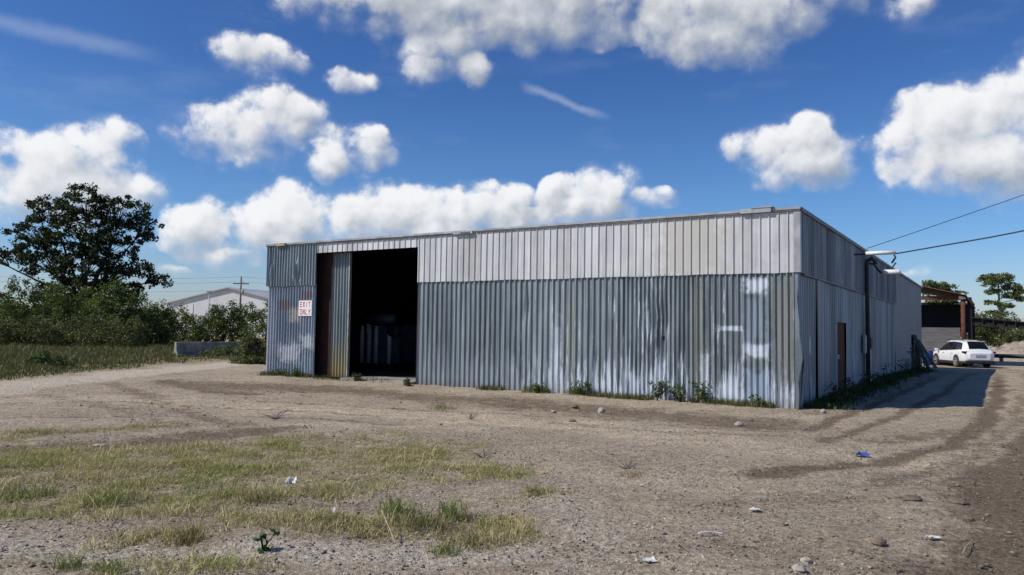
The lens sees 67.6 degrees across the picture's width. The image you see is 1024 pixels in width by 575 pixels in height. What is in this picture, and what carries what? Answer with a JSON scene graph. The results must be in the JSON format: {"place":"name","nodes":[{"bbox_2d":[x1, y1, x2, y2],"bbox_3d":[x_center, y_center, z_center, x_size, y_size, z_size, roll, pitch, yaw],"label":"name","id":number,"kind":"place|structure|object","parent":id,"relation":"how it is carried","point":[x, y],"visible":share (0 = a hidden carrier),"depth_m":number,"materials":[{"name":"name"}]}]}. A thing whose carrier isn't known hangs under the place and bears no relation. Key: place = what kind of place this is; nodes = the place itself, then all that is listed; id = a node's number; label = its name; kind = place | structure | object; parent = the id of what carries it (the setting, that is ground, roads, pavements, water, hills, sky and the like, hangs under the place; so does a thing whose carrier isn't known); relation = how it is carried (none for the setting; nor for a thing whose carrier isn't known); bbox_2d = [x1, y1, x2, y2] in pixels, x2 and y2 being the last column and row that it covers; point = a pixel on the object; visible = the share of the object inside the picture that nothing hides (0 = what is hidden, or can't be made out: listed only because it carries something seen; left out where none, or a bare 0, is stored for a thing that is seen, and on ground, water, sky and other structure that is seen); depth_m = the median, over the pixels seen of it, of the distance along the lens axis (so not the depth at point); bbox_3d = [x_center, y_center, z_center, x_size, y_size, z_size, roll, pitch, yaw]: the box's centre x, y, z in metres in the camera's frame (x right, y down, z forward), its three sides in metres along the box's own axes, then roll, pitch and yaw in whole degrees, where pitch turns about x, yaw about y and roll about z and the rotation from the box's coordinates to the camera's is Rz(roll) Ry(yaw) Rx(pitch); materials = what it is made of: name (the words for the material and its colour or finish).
{"place":"outdoors","nodes":[
{"label":"outdoors","id":0,"kind":"place"},
{"bbox_2d":[0,419,587,574],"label":"dry grass","id":1,"kind":"structure","parent":0,"point":[85,461],"depth_m":8.12,"materials":[{"name":"plant"}]},
{"bbox_2d":[285,476,296,483],"bbox_3d":[-2.309,2.019,8.000,0.098,0.075,0.098,1,31,0],"label":"paper scrap","id":2,"kind":"object","parent":1,"relation":"on","point":[289,480],"visible":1,"depth_m":8.01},
{"bbox_2d":[0,328,1023,574],"bbox_3d":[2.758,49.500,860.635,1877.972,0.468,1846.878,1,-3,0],"label":"ground","id":3,"kind":"structure","parent":0,"point":[954,398],"depth_m":9.37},
{"bbox_2d":[0,315,30,345],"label":"shrub","id":4,"kind":"object","parent":3,"relation":"on","point":[7,327],"visible":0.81,"depth_m":48.70,"materials":[{"name":"green plant"}]},
{"bbox_2d":[0,291,35,342],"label":"shrub","id":5,"kind":"object","parent":3,"relation":"on","point":[6,314],"visible":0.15,"depth_m":57.37,"materials":[{"name":"green plant"}]},
{"bbox_2d":[0,275,51,341],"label":"shrub","id":6,"kind":"object","parent":3,"relation":"on","point":[5,306],"visible":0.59,"depth_m":55.69,"materials":[{"name":"green plant"}]},
{"bbox_2d":[0,478,62,501],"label":"grass tuft","id":7,"kind":"object","parent":3,"relation":"on","point":[45,492],"visible":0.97,"depth_m":7.56,"materials":[{"name":"plant"}]},
{"bbox_2d":[10,314,65,346],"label":"shrub","id":8,"kind":"object","parent":3,"relation":"on","point":[43,334],"visible":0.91,"depth_m":48.63,"materials":[{"name":"green plant"}]},
{"bbox_2d":[11,280,73,341],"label":"shrub","id":9,"kind":"object","parent":3,"relation":"on","point":[47,288],"visible":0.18,"depth_m":56.87,"materials":[{"name":"green plant"}]},
{"bbox_2d":[23,428,70,435],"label":"grass tuft","id":10,"kind":"object","parent":3,"relation":"on","point":[43,431],"visible":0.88,"depth_m":11.91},
{"bbox_2d":[24,351,77,366],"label":"shrub","id":11,"kind":"object","parent":3,"relation":"on","point":[44,358],"visible":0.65,"depth_m":28.73,"materials":[{"name":"green plant"}]},
{"bbox_2d":[32,320,69,344],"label":"shrub","id":12,"kind":"object","parent":3,"relation":"on","point":[58,334],"visible":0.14,"depth_m":51.34,"materials":[{"name":"green plant"}]},
{"bbox_2d":[36,546,86,571],"bbox_3d":[-3.134,1.884,5.294,0.420,0.170,0.246,2,-3,-16],"label":"grass tuft","id":13,"kind":"object","parent":3,"relation":"on","point":[63,564],"visible":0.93,"depth_m":5.31,"materials":[{"name":"plant"}]},
{"bbox_2d":[29,279,102,343],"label":"shrub","id":14,"kind":"object","parent":3,"relation":"on","point":[74,306],"visible":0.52,"depth_m":54.87,"materials":[{"name":"green plant"}]},
{"bbox_2d":[43,314,101,346],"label":"shrub","id":15,"kind":"object","parent":3,"relation":"on","point":[70,335],"visible":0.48,"depth_m":51.04,"materials":[{"name":"green plant"}]},
{"bbox_2d":[0,182,173,306],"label":"oak tree","id":16,"kind":"object","parent":3,"relation":"on","point":[50,238],"visible":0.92,"depth_m":63.45,"materials":[{"name":"green plant"}]},
{"bbox_2d":[60,285,115,342],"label":"shrub","id":17,"kind":"object","parent":3,"relation":"on","point":[82,294],"visible":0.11,"depth_m":57.75,"materials":[{"name":"green plant"}]},
{"bbox_2d":[73,306,129,346],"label":"shrub","id":18,"kind":"object","parent":3,"relation":"on","point":[105,325],"visible":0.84,"depth_m":48.43,"materials":[{"name":"green plant"}]},
{"bbox_2d":[69,279,146,343],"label":"shrub","id":19,"kind":"object","parent":3,"relation":"on","point":[103,299],"visible":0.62,"depth_m":54.22,"materials":[{"name":"green plant"}]},
{"bbox_2d":[87,555,131,574],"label":"grass tuft","id":20,"kind":"object","parent":3,"relation":"on","point":[98,566],"visible":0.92,"depth_m":5.22,"materials":[{"name":"plant"}]},
{"bbox_2d":[76,483,144,507],"bbox_3d":[-3.829,2.002,7.318,0.534,0.164,0.659,0,-3,16],"label":"grass tuft","id":21,"kind":"object","parent":3,"relation":"on","point":[114,496],"visible":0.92,"depth_m":7.30,"materials":[{"name":"plant"}]},
{"bbox_2d":[105,315,153,347],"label":"shrub","id":22,"kind":"object","parent":3,"relation":"on","point":[134,339],"visible":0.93,"depth_m":47.82,"materials":[{"name":"green plant"}]},
{"bbox_2d":[98,285,163,342],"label":"shrub","id":23,"kind":"object","parent":3,"relation":"on","point":[134,298],"visible":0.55,"depth_m":54.41,"materials":[{"name":"green plant"}]},
{"bbox_2d":[0,339,263,380],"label":"meadow grass","id":24,"kind":"structure","parent":3,"relation":"on","point":[14,357],"depth_m":34.56,"materials":[{"name":"plant"}]},
{"bbox_2d":[122,299,177,344],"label":"shrub","id":25,"kind":"object","parent":3,"relation":"on","point":[166,314],"visible":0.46,"depth_m":56.11,"materials":[{"name":"green plant"}]},
{"bbox_2d":[153,301,194,342],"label":"shrub","id":26,"kind":"object","parent":3,"relation":"on","point":[180,311],"visible":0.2,"depth_m":61.86,"materials":[{"name":"green plant"}]},
{"bbox_2d":[162,520,210,547],"bbox_3d":[-2.525,1.916,5.986,0.502,0.183,0.479,1,-3,0],"label":"grass tuft","id":27,"kind":"object","parent":3,"relation":"on","point":[184,536],"visible":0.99,"depth_m":5.93,"materials":[{"name":"plant"}]},
{"bbox_2d":[162,311,211,341],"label":"shrub","id":28,"kind":"object","parent":3,"relation":"on","point":[183,317],"visible":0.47,"depth_m":61.45,"materials":[{"name":"green plant"}]},
{"bbox_2d":[178,304,234,341],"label":"shrub","id":29,"kind":"object","parent":3,"relation":"on","point":[195,327],"visible":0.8,"depth_m":59.67,"materials":[{"name":"green plant"}]},
{"bbox_2d":[165,287,267,335],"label":"pale warehouse","id":30,"kind":"structure","parent":3,"relation":"on","point":[197,304],"depth_m":130.62,"materials":[{"name":"white metal"}]},
{"bbox_2d":[173,342,264,356],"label":"concrete barrier","id":31,"kind":"object","parent":3,"relation":"on","point":[190,348],"visible":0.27,"depth_m":41.05,"materials":[{"name":"concrete"}]},
{"bbox_2d":[198,345,243,356],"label":"shrub","id":32,"kind":"object","parent":3,"relation":"on","point":[216,352],"visible":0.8,"depth_m":39.95,"materials":[{"name":"green plant"}]},
{"bbox_2d":[199,299,250,341],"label":"shrub","id":33,"kind":"object","parent":3,"relation":"on","point":[233,316],"visible":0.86,"depth_m":59.79,"materials":[{"name":"green plant"}]},
{"bbox_2d":[233,277,248,307],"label":"utility pole","id":34,"kind":"object","parent":3,"relation":"on","point":[241,290],"visible":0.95,"depth_m":110.03,"materials":[{"name":"grey wood"}]},
{"bbox_2d":[226,302,265,341],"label":"shrub","id":35,"kind":"object","parent":3,"relation":"on","point":[244,312],"visible":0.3,"depth_m":61.56,"materials":[{"name":"green plant"}]},
{"bbox_2d":[228,355,265,363],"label":"shrub","id":36,"kind":"object","parent":3,"relation":"on","point":[250,359],"visible":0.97,"depth_m":34.19,"materials":[{"name":"green plant"}]},
{"bbox_2d":[234,332,266,356],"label":"shrub","id":37,"kind":"object","parent":3,"relation":"on","point":[249,345],"visible":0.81,"depth_m":38.27,"materials":[{"name":"green plant"}]},
{"bbox_2d":[238,300,267,341],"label":"shrub","id":38,"kind":"object","parent":3,"relation":"on","point":[254,317],"visible":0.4,"depth_m":58.14,"materials":[{"name":"green plant"}]},
{"bbox_2d":[237,483,280,504],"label":"grass tuft","id":39,"kind":"object","parent":3,"relation":"on","point":[258,497],"visible":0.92,"depth_m":7.41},
{"bbox_2d":[252,529,279,553],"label":"weed plant","id":40,"kind":"object","parent":3,"relation":"on","point":[263,547],"visible":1,"depth_m":5.75,"materials":[{"name":"green plant"}]},
{"bbox_2d":[253,410,296,418],"bbox_3d":[-4.336,2.317,13.925,0.609,0.166,0.652,3,-4,-38],"label":"dry brush","id":41,"kind":"object","parent":3,"relation":"on","point":[275,416],"visible":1,"depth_m":13.91,"materials":[{"name":"plant"}]},
{"bbox_2d":[267,368,286,375],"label":"weed plant","id":42,"kind":"object","parent":3,"relation":"on","point":[277,372],"visible":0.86,"depth_m":26.13,"materials":[{"name":"green plant"}]},
{"bbox_2d":[291,365,301,376],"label":"weed plant","id":43,"kind":"object","parent":3,"relation":"on","point":[296,372],"visible":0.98,"depth_m":25.48,"materials":[{"name":"green plant"}]},
{"bbox_2d":[312,510,365,527],"bbox_3d":[-1.521,2.000,6.662,0.489,0.140,0.456,0,-3,19],"label":"grass tuft","id":44,"kind":"object","parent":3,"relation":"on","point":[340,517],"visible":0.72,"depth_m":6.63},
{"bbox_2d":[352,372,361,380],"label":"weed plant","id":45,"kind":"object","parent":3,"relation":"on","point":[357,377],"visible":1,"depth_m":24.05,"materials":[{"name":"green plant"}]},
{"bbox_2d":[374,491,428,516],"bbox_3d":[-1.056,1.989,7.043,0.558,0.240,0.619,-1,-4,27],"label":"grass tuft","id":46,"kind":"object","parent":3,"relation":"on","point":[389,509],"visible":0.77,"depth_m":7.02,"materials":[{"name":"plant"}]},
{"bbox_2d":[390,502,459,532],"bbox_3d":[-0.802,2.000,6.713,0.670,0.196,0.750,3,-4,-32],"label":"grass tuft","id":47,"kind":"object","parent":3,"relation":"on","point":[423,516],"visible":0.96,"depth_m":6.65,"materials":[{"name":"plant"}]},
{"bbox_2d":[426,401,456,410],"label":"grass tuft","id":48,"kind":"object","parent":3,"relation":"on","point":[438,406],"visible":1,"depth_m":16.42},
{"bbox_2d":[424,537,463,557],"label":"grass tuft","id":49,"kind":"object","parent":3,"relation":"on","point":[440,549],"visible":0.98,"depth_m":5.91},
{"bbox_2d":[428,491,477,521],"bbox_3d":[-0.498,1.965,6.915,0.550,0.275,0.590,3,-4,-32],"label":"grass tuft","id":50,"kind":"object","parent":3,"relation":"on","point":[452,509],"visible":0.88,"depth_m":6.89,"materials":[{"name":"plant"}]},
{"bbox_2d":[443,531,495,551],"bbox_3d":[-0.336,2.038,6.172,0.441,0.104,0.450,-2,-4,43],"label":"grass tuft","id":51,"kind":"object","parent":3,"relation":"on","point":[471,543],"visible":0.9,"depth_m":6.14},
{"bbox_2d":[462,448,498,457],"bbox_3d":[-0.396,2.215,10.200,0.436,0.125,0.532,3,-4,-35],"label":"dry brush","id":52,"kind":"object","parent":3,"relation":"on","point":[483,453],"visible":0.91,"depth_m":10.24,"materials":[{"name":"plant"}]},
{"bbox_2d":[1,297,1019,338],"bbox_3d":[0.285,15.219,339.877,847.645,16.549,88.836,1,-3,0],"label":"wood","id":53,"kind":"object","parent":3,"relation":"on","point":[168,305],"visible":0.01,"depth_m":320.22,"materials":[{"name":"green plant"}]},
{"bbox_2d":[0,384,1023,574],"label":"soil clods","id":54,"kind":"object","parent":3,"relation":"on","point":[672,568],"visible":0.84,"depth_m":9.49,"materials":[{"name":"soil"}]},
{"bbox_2d":[256,370,777,408],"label":"front verge","id":55,"kind":"structure","parent":3,"relation":"on","point":[741,403],"depth_m":19.62,"materials":[{"name":"plant"}]},
{"bbox_2d":[530,382,546,392],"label":"weed plant","id":56,"kind":"object","parent":3,"relation":"on","point":[537,388],"visible":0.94,"depth_m":20.35,"materials":[{"name":"green plant"}]},
{"bbox_2d":[525,483,559,495],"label":"grass tuft","id":57,"kind":"object","parent":3,"relation":"on","point":[543,487],"visible":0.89,"depth_m":7.96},
{"bbox_2d":[571,380,591,393],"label":"weed plant","id":58,"kind":"object","parent":3,"relation":"on","point":[577,388],"visible":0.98,"depth_m":20.03,"materials":[{"name":"green plant"}]},
{"bbox_2d":[266,206,922,409],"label":"metal warehouse","id":59,"kind":"structure","parent":3,"relation":"on","point":[766,304],"depth_m":20.82,"materials":[{"name":"metal"}]},
{"bbox_2d":[298,300,311,315],"bbox_3d":[-7.037,0.704,26.028,0.630,0.520,0.026,-1,-4,32],"label":"exit sign","id":60,"kind":"object","parent":59,"relation":"attached to","point":[305,308],"visible":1,"depth_m":26.00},
{"bbox_2d":[330,252,351,377],"bbox_3d":[-5.862,0.915,25.747,1.074,4.190,0.100,-1,-4,32],"label":"sliding door","id":61,"kind":"structure","parent":59,"relation":"in","point":[342,262],"depth_m":25.65,"materials":[{"name":"metal"}]},
{"bbox_2d":[355,313,416,370],"bbox_3d":[-5.209,2.171,30.977,2.807,2.220,1.650,-1,-4,32],"label":"industrial machine","id":62,"kind":"object","parent":59,"relation":"in","point":[390,344],"visible":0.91,"depth_m":30.38,"materials":[{"name":"metal"}]},
{"bbox_2d":[837,323,844,390],"bbox_3d":[9.592,2.058,22.337,0.090,2.040,1.320,-1,-4,32],"label":"side door","id":63,"kind":"structure","parent":59,"relation":"in","point":[840,326],"depth_m":22.36,"materials":[{"name":"metal"}]},
{"bbox_2d":[863,257,877,382],"bbox_3d":[12.082,1.074,25.674,0.415,4.247,0.925,-1,-4,32],"label":"service mast","id":64,"kind":"object","parent":59,"relation":"attached to","point":[867,341],"visible":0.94,"depth_m":25.69,"materials":[{"name":"grey metal"}]},
{"bbox_2d":[854,250,895,262],"bbox_3d":[11.334,-0.937,23.902,1.239,0.399,0.141,-1,-4,32],"label":"service bracket","id":65,"kind":"object","parent":59,"relation":"attached to","point":[880,253],"visible":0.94,"depth_m":23.76,"materials":[{"name":"white metal"}]},
{"bbox_2d":[896,230,1023,253],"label":"power cable","id":66,"kind":"object","parent":65,"relation":"attached to","point":[960,242],"visible":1,"depth_m":22.53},
{"bbox_2d":[869,262,900,274],"bbox_3d":[12.593,-0.656,25.922,1.049,0.464,0.176,-1,-4,32],"label":"flood light","id":67,"kind":"object","parent":59,"relation":"attached to","point":[891,271],"visible":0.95,"depth_m":25.76,"materials":[{"name":"white metal"}]},
{"bbox_2d":[866,195,1022,248],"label":"power cable","id":68,"kind":"object","parent":59,"relation":"attached to","point":[946,221],"visible":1,"depth_m":25.15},
{"bbox_2d":[615,459,635,468],"bbox_3d":[1.343,2.143,9.329,0.340,0.123,0.328,2,-3,-17],"label":"dry brush","id":69,"kind":"object","parent":3,"relation":"on","point":[629,465],"visible":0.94,"depth_m":9.24,"materials":[{"name":"plant"}]},
{"bbox_2d":[620,468,648,479],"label":"grass tuft","id":70,"kind":"object","parent":3,"relation":"on","point":[632,474],"visible":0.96,"depth_m":8.91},
{"bbox_2d":[641,556,657,561],"bbox_3d":[1.022,2.023,5.696,0.107,0.024,0.095,2,-3,-17],"label":"paper scrap","id":71,"kind":"object","parent":3,"relation":"on","point":[651,559],"visible":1,"depth_m":5.71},
{"bbox_2d":[648,378,669,400],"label":"weed plant","id":72,"kind":"object","parent":3,"relation":"on","point":[660,389],"visible":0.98,"depth_m":18.82,"materials":[{"name":"green plant"}]},
{"bbox_2d":[669,381,685,401],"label":"weed plant","id":73,"kind":"object","parent":3,"relation":"on","point":[679,396],"visible":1,"depth_m":18.46,"materials":[{"name":"green plant"}]},
{"bbox_2d":[688,380,709,402],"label":"weed plant","id":74,"kind":"object","parent":3,"relation":"on","point":[702,396],"visible":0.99,"depth_m":18.38,"materials":[{"name":"green plant"}]},
{"bbox_2d":[698,531,723,533],"bbox_3d":[1.636,2.019,6.290,0.228,0.026,0.036,1,-3,-9],"label":"bent strip","id":75,"kind":"object","parent":3,"relation":"on","point":[710,532],"visible":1,"depth_m":6.29,"materials":[{"name":"metal"}]},
{"bbox_2d":[748,393,764,404],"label":"weed plant","id":76,"kind":"object","parent":3,"relation":"on","point":[759,400],"visible":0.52,"depth_m":17.73,"materials":[{"name":"green plant"}]},
{"bbox_2d":[791,564,806,572],"bbox_3d":[2.049,2.005,5.449,0.103,0.070,0.103,1,-3,-1],"label":"stone","id":77,"kind":"object","parent":3,"relation":"on","point":[800,568],"visible":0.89,"depth_m":5.42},
{"bbox_2d":[800,556,812,563],"bbox_3d":[2.201,2.043,5.715,0.088,0.062,0.083,0,-3,17],"label":"stone","id":78,"kind":"object","parent":3,"relation":"on","point":[805,560],"visible":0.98,"depth_m":5.69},
{"bbox_2d":[824,390,851,406],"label":"weed plant","id":79,"kind":"object","parent":3,"relation":"on","point":[835,397],"visible":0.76,"depth_m":18.05,"materials":[{"name":"green plant"}]},
{"bbox_2d":[826,380,865,400],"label":"weed plant","id":80,"kind":"object","parent":3,"relation":"on","point":[852,387],"visible":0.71,"depth_m":19.74,"materials":[{"name":"green plant"}]},
{"bbox_2d":[841,377,871,395],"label":"weed plant","id":81,"kind":"object","parent":3,"relation":"on","point":[861,380],"visible":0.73,"depth_m":21.70,"materials":[{"name":"green plant"}]},
{"bbox_2d":[852,451,869,455],"bbox_3d":[4.950,2.341,10.820,0.216,0.078,0.209,1,-3,-11],"label":"blue scrap","id":82,"kind":"object","parent":3,"relation":"on","point":[862,453],"visible":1,"depth_m":10.79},
{"bbox_2d":[860,370,884,388],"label":"weed plant","id":83,"kind":"object","parent":3,"relation":"on","point":[877,383],"visible":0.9,"depth_m":23.82,"materials":[{"name":"green plant"}]},
{"bbox_2d":[803,368,942,410],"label":"side verge","id":84,"kind":"structure","parent":3,"relation":"on","point":[819,403],"depth_m":21.08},
{"bbox_2d":[870,537,886,546],"bbox_3d":[2.977,2.074,6.216,0.120,0.083,0.115,-1,-4,30],"label":"stone","id":85,"kind":"object","parent":3,"relation":"on","point":[877,541],"visible":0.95,"depth_m":6.18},
{"bbox_2d":[882,364,908,384],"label":"weed plant","id":86,"kind":"object","parent":3,"relation":"on","point":[885,369],"visible":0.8,"depth_m":26.23,"materials":[{"name":"green plant"}]},
{"bbox_2d":[881,361,913,378],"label":"weed plant","id":87,"kind":"object","parent":3,"relation":"on","point":[906,368],"visible":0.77,"depth_m":29.18,"materials":[{"name":"green plant"}]},
{"bbox_2d":[895,495,920,500],"bbox_3d":[4.146,2.192,7.960,0.264,0.063,0.195,2,-3,-14],"label":"stone","id":88,"kind":"object","parent":3,"relation":"on","point":[910,498],"visible":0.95,"depth_m":7.91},
{"bbox_2d":[895,353,923,375],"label":"weed plant","id":89,"kind":"object","parent":3,"relation":"on","point":[916,361],"visible":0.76,"depth_m":32.19,"materials":[{"name":"green plant"}]},
{"bbox_2d":[906,346,924,371],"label":"weed plant","id":90,"kind":"object","parent":3,"relation":"on","point":[919,367],"visible":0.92,"depth_m":35.06,"materials":[{"name":"green plant"}]},
{"bbox_2d":[912,335,930,369],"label":"leaning sheet","id":91,"kind":"object","parent":3,"relation":"on","point":[917,343],"visible":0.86,"depth_m":40.09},
{"bbox_2d":[907,357,935,372],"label":"weed plant","id":92,"kind":"object","parent":3,"relation":"on","point":[927,367],"visible":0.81,"depth_m":37.52,"materials":[{"name":"green plant"}]},
{"bbox_2d":[918,339,937,368],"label":"leaning sheet","id":93,"kind":"object","parent":3,"relation":"on","point":[926,353],"visible":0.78,"depth_m":41.77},
{"bbox_2d":[923,350,933,365],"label":"blue barrel","id":94,"kind":"object","parent":3,"relation":"on","point":[930,352],"visible":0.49,"depth_m":49.09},
{"bbox_2d":[921,279,969,302],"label":"pine tree","id":95,"kind":"object","parent":3,"relation":"on","point":[941,285],"visible":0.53,"depth_m":119.72,"materials":[{"name":"green plant"}]},
{"bbox_2d":[921,286,975,365],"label":"open shed","id":96,"kind":"structure","parent":3,"relation":"on","point":[943,323],"depth_m":53.27,"materials":[{"name":"metal"}]},
{"bbox_2d":[942,497,969,504],"bbox_3d":[4.625,2.226,7.960,0.200,0.072,0.227,2,-4,-26],"label":"stone","id":97,"kind":"object","parent":3,"relation":"on","point":[961,501],"visible":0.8,"depth_m":7.91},
{"bbox_2d":[933,339,995,367],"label":"white suv","id":98,"kind":"object","parent":3,"relation":"on","point":[957,352],"visible":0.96,"depth_m":48.28,"materials":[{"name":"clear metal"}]},
{"bbox_2d":[966,310,1002,346],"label":"broad tree","id":99,"kind":"object","parent":3,"relation":"on","point":[980,333],"visible":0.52,"depth_m":134.30,"materials":[{"name":"green plant"}]},
{"bbox_2d":[972,317,1023,328],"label":"steel girder","id":100,"kind":"object","parent":3,"relation":"on","point":[998,322],"visible":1,"depth_m":50.99,"materials":[{"name":"metal"}]},
{"bbox_2d":[976,272,1023,346],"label":"pine tree","id":101,"kind":"object","parent":3,"relation":"on","point":[993,281],"visible":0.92,"depth_m":149.83,"materials":[{"name":"green plant"}]},
{"bbox_2d":[982,309,1022,346],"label":"broad tree","id":102,"kind":"object","parent":3,"relation":"on","point":[997,315],"visible":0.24,"depth_m":139.50,"materials":[{"name":"green plant"}]},
{"bbox_2d":[991,340,1023,354],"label":"rubble mound","id":103,"kind":"object","parent":3,"relation":"on","point":[1015,347],"visible":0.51,"depth_m":76.37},
{"bbox_2d":[994,354,1023,361],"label":"black pipe","id":104,"kind":"object","parent":3,"relation":"on","point":[1002,356],"visible":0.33,"depth_m":60.98,"materials":[{"name":"grey metal"}]},
{"bbox_2d":[996,328,1023,345],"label":"broad tree","id":105,"kind":"object","parent":3,"relation":"on","point":[1015,334],"visible":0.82,"depth_m":131.19,"materials":[{"name":"green plant"}]},
{"bbox_2d":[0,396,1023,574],"bbox_3d":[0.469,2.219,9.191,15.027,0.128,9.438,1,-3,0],"label":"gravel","id":106,"kind":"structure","parent":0,"point":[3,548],"depth_m":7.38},
{"bbox_2d":[0,0,1023,333],"label":"sky","id":107,"kind":"structure","parent":0,"point":[245,126],"materials":[{"name":"blue"}]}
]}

